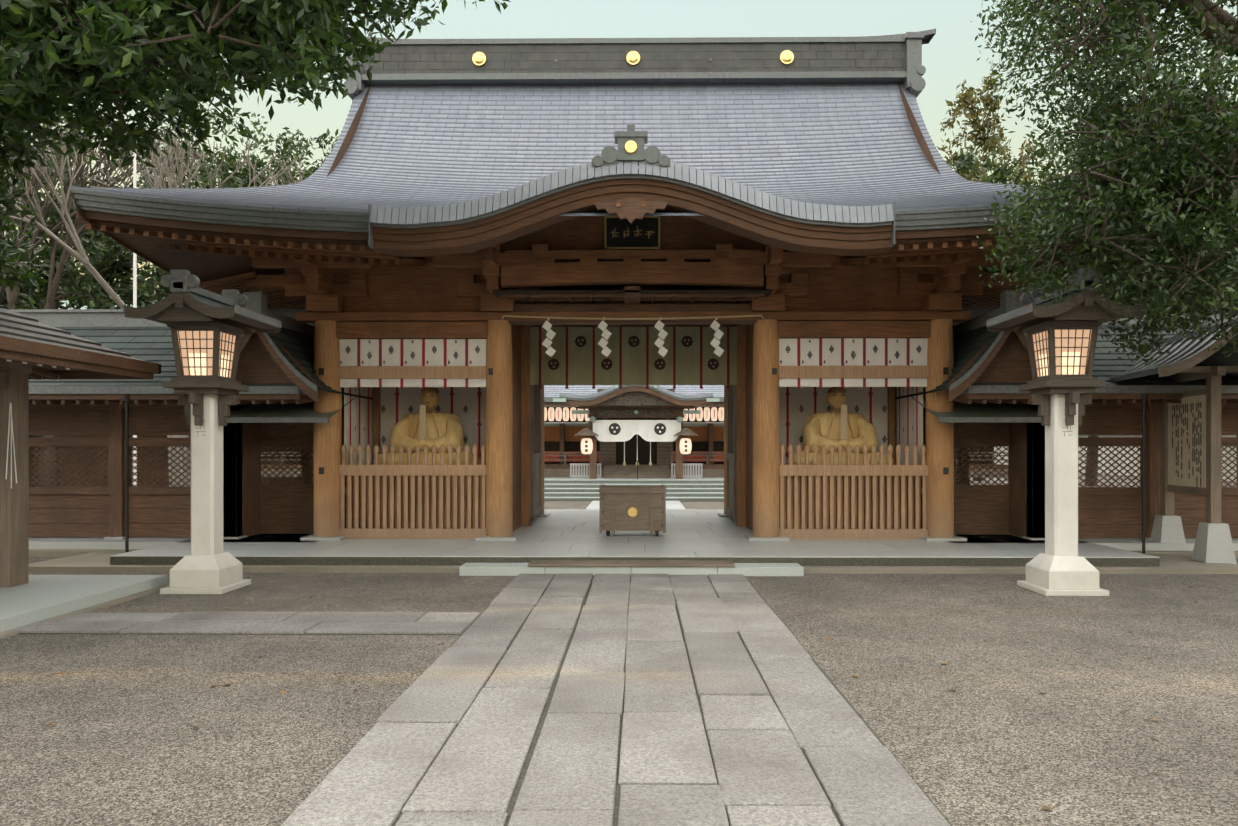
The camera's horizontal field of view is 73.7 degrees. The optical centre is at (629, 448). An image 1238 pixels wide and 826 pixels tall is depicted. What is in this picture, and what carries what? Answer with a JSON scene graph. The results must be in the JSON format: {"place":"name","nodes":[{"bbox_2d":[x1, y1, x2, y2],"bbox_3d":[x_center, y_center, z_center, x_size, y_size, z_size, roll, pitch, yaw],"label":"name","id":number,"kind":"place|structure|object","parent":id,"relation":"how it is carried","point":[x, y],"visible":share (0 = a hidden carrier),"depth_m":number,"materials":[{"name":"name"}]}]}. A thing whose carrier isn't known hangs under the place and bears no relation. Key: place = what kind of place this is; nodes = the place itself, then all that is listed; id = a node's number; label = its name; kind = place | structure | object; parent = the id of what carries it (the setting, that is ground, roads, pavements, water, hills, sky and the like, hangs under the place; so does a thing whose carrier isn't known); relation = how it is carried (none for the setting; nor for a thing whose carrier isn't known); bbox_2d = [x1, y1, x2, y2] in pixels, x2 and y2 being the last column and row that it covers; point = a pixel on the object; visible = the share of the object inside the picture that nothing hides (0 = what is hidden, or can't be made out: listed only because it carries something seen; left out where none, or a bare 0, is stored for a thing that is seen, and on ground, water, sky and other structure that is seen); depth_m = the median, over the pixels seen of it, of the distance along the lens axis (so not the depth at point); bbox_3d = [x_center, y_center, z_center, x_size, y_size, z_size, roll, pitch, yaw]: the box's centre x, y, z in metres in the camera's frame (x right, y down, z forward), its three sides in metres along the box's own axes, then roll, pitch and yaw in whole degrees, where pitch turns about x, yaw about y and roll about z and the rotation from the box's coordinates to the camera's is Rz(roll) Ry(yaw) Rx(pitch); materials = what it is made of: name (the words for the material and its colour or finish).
{"place":"outdoors","nodes":[
{"label":"outdoors","id":0,"kind":"place"},
{"bbox_2d":[0,0,510,306],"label":"camphor tree","id":1,"kind":"object","parent":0,"point":[66,58],"depth_m":6.77,"materials":[{"name":"green plant"}]},
{"bbox_2d":[10,574,952,825],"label":"stone path","id":2,"kind":"structure","parent":0,"point":[759,740],"depth_m":4.86,"materials":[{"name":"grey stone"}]},
{"bbox_2d":[0,473,1237,825],"bbox_3d":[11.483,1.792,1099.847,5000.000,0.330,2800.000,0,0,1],"label":"ground","id":3,"kind":"structure","parent":0,"point":[992,739],"depth_m":5.48,"materials":[{"name":"grey gravel"}]},
{"bbox_2d":[2,122,91,307],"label":"evergreen","id":4,"kind":"object","parent":3,"relation":"on","point":[58,187],"visible":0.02,"depth_m":50.56,"materials":[{"name":"green plant"}]},
{"bbox_2d":[0,107,162,305],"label":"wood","id":5,"kind":"object","parent":3,"relation":"on","point":[4,300],"visible":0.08,"depth_m":33.08,"materials":[{"name":"brown plant"}]},
{"bbox_2d":[0,95,163,308],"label":"evergreen","id":6,"kind":"object","parent":3,"relation":"on","point":[33,288],"depth_m":35.67,"materials":[{"name":"green plant"}]},
{"bbox_2d":[1,123,164,485],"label":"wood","id":7,"kind":"object","parent":3,"relation":"on","point":[53,284],"visible":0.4,"depth_m":29.69,"materials":[{"name":"brown plant"}]},
{"bbox_2d":[0,305,169,638],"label":"water pavilion","id":8,"kind":"structure","parent":3,"relation":"on","point":[31,348],"depth_m":8.84,"materials":[{"name":"wood"}]},
{"bbox_2d":[0,146,172,485],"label":"evergreen","id":9,"kind":"object","parent":3,"relation":"on","point":[72,277],"depth_m":32.57,"materials":[{"name":"green plant"}]},
{"bbox_2d":[28,279,159,302],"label":"woodland belt leaves","id":10,"kind":"object","parent":3,"relation":"on","point":[143,284],"depth_m":77.34,"materials":[{"name":"green plant"}]},
{"bbox_2d":[133,152,136,486],"bbox_3d":[-15.033,-3.783,25.066,0.500,11.480,0.500,0,0,1],"label":"flag pole","id":11,"kind":"object","parent":3,"relation":"on","point":[134,284],"depth_m":25.03,"materials":[{"name":"white metal"}]},
{"bbox_2d":[1,111,303,486],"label":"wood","id":12,"kind":"object","parent":3,"relation":"on","point":[81,257],"visible":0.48,"depth_m":25.55,"materials":[{"name":"brown plant"}]},
{"bbox_2d":[92,127,217,446],"bbox_3d":[-19.678,-6.454,38.181,10.092,16.849,8.931,0,0,1],"label":"evergreen","id":13,"kind":"object","parent":3,"relation":"on","point":[203,176],"depth_m":37.60,"materials":[{"name":"green plant"}]},
{"bbox_2d":[67,121,242,486],"bbox_3d":[-18.035,-5.271,33.663,6.030,14.491,10.411,0,0,1],"label":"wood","id":14,"kind":"object","parent":3,"relation":"on","point":[182,174],"visible":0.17,"depth_m":31.61,"materials":[{"name":"brown plant"}]},
{"bbox_2d":[40,294,300,486],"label":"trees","id":15,"kind":"object","parent":3,"relation":"on","point":[91,464],"depth_m":40.18,"materials":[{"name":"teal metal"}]},
{"bbox_2d":[85,143,269,308],"bbox_3d":[-17.216,-5.592,35.102,11.902,15.126,8.294,0,0,1],"label":"evergreen","id":16,"kind":"object","parent":3,"relation":"on","point":[230,181],"depth_m":34.67,"materials":[{"name":"green plant"}]},
{"bbox_2d":[10,292,372,556],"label":"cloister","id":17,"kind":"structure","parent":3,"relation":"on","point":[273,408],"depth_m":13.11,"materials":[{"name":"wood"}]},
{"bbox_2d":[82,103,307,292],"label":"evergreen","id":18,"kind":"object","parent":3,"relation":"on","point":[255,138],"depth_m":52.04,"materials":[{"name":"green plant"}]},
{"bbox_2d":[123,270,280,593],"bbox_3d":[-4.896,-0.158,9.559,1.230,3.570,1.200,0,0,1],"label":"lantern","id":19,"kind":"object","parent":3,"relation":"on","point":[208,328],"visible":1,"depth_m":9.39,"materials":[{"name":"white stone"}]},
{"bbox_2d":[153,157,308,267],"bbox_3d":[-13.849,-4.571,30.747,6.028,13.090,9.163,0,0,-39],"label":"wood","id":20,"kind":"object","parent":3,"relation":"on","point":[287,176],"visible":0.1,"depth_m":29.60,"materials":[{"name":"brown plant"}]},
{"bbox_2d":[220,127,338,185],"bbox_3d":[-14.384,-6.732,39.454,12.030,17.417,9.054,0,0,1],"label":"evergreen","id":21,"kind":"object","parent":3,"relation":"on","point":[288,145],"depth_m":38.80,"materials":[{"name":"green plant"}]},
{"bbox_2d":[270,152,329,185],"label":"evergreen","id":22,"kind":"object","parent":3,"relation":"on","point":[324,154],"depth_m":57.19,"materials":[{"name":"green plant"}]},
{"bbox_2d":[39,579,1218,808],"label":"fallen leaves","id":23,"kind":"object","parent":3,"relation":"on","point":[853,675],"visible":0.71,"depth_m":5.69,"materials":[{"name":"brown plant"}]},
{"bbox_2d":[29,509,1237,575],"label":"gate platform","id":24,"kind":"structure","parent":3,"relation":"on","point":[688,542],"depth_m":11.12,"materials":[{"name":"stone"}]},
{"bbox_2d":[599,484,665,535],"bbox_3d":[0.047,1.017,13.649,1.080,0.820,0.675,0,0,1],"label":"offering box","id":25,"kind":"object","parent":24,"relation":"on","point":[632,508],"visible":1,"depth_m":13.34,"materials":[{"name":"brown wood"}]},
{"bbox_2d":[374,387,893,464],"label":"statues","id":26,"kind":"object","parent":24,"relation":"on","point":[835,426],"visible":0.71,"depth_m":13.79,"materials":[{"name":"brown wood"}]},
{"bbox_2d":[261,385,1007,508],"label":"worship hall","id":27,"kind":"structure","parent":3,"relation":"on","point":[670,438],"depth_m":33.25,"materials":[{"name":"wood"}]},
{"bbox_2d":[937,70,1014,480],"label":"tree","id":28,"kind":"object","parent":3,"relation":"on","point":[964,103],"depth_m":49.32,"materials":[{"name":"green plant"}]},
{"bbox_2d":[947,139,1035,482],"bbox_3d":[15.853,-6.015,37.079,10.844,15.987,8.537,0,0,1],"label":"evergreen","id":29,"kind":"object","parent":3,"relation":"on","point":[1000,174],"depth_m":37.73,"materials":[{"name":"green plant"}]},
{"bbox_2d":[996,139,1054,185],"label":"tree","id":30,"kind":"object","parent":3,"relation":"on","point":[1029,149],"depth_m":57.38,"materials":[{"name":"green plant"}]},
{"bbox_2d":[986,268,1145,595],"bbox_3d":[4.944,-0.158,9.455,1.230,3.570,1.200,0,0,1],"label":"lantern","id":31,"kind":"object","parent":3,"relation":"on","point":[1061,385],"visible":0.9,"depth_m":9.31,"materials":[{"name":"white stone"}]},
{"bbox_2d":[895,290,1237,558],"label":"cloister","id":32,"kind":"structure","parent":3,"relation":"on","point":[993,405],"depth_m":12.94,"materials":[{"name":"wood"}]},
{"bbox_2d":[976,102,1210,485],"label":"evergreen","id":33,"kind":"object","parent":3,"relation":"on","point":[1091,458],"depth_m":43.43,"materials":[{"name":"green plant"}]},
{"bbox_2d":[970,0,1237,367],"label":"oak tree","id":34,"kind":"object","parent":3,"relation":"on","point":[1119,224],"depth_m":8.29,"materials":[{"name":"green plant"}]},
{"bbox_2d":[994,435,1235,480],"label":"precinct wall","id":35,"kind":"structure","parent":3,"relation":"on","point":[1115,458],"depth_m":61.28,"materials":[{"name":"paint"}]},
{"bbox_2d":[1098,102,1236,305],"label":"evergreen","id":36,"kind":"object","parent":3,"relation":"on","point":[1158,283],"depth_m":29.57,"materials":[{"name":"green plant"}]},
{"bbox_2d":[1110,319,1237,564],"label":"notice board","id":37,"kind":"object","parent":3,"relation":"on","point":[1191,439],"visible":0.9,"depth_m":11.67,"materials":[{"name":"brown wood"}]},
{"bbox_2d":[1,0,1237,304],"label":"sky","id":38,"kind":"structure","parent":0,"point":[951,56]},
{"bbox_2d":[252,216,1015,540],"bbox_3d":[0.064,-1.178,15.257,13.500,5.230,6.800,0,0,1],"label":"shrine gate","id":39,"kind":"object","parent":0,"point":[786,294],"visible":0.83,"depth_m":12.90,"materials":[{"name":"brown wood"}]},
{"bbox_2d":[71,29,1193,272],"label":"gate roof","id":40,"kind":"structure","parent":39,"relation":"on","point":[819,145],"depth_m":13.79,"materials":[{"name":"grey tile"}]},
{"bbox_2d":[339,315,927,539],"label":"gate fittings","id":41,"kind":"object","parent":39,"relation":"attached to","point":[873,500],"visible":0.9,"depth_m":13.29,"materials":[{"name":"brown wood"}]},
{"bbox_2d":[86,219,1181,308],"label":"roof eaves","id":42,"kind":"object","parent":39,"relation":"attached to","point":[217,265],"visible":0.31,"depth_m":11.87,"materials":[{"name":"brown wood"}]}
]}

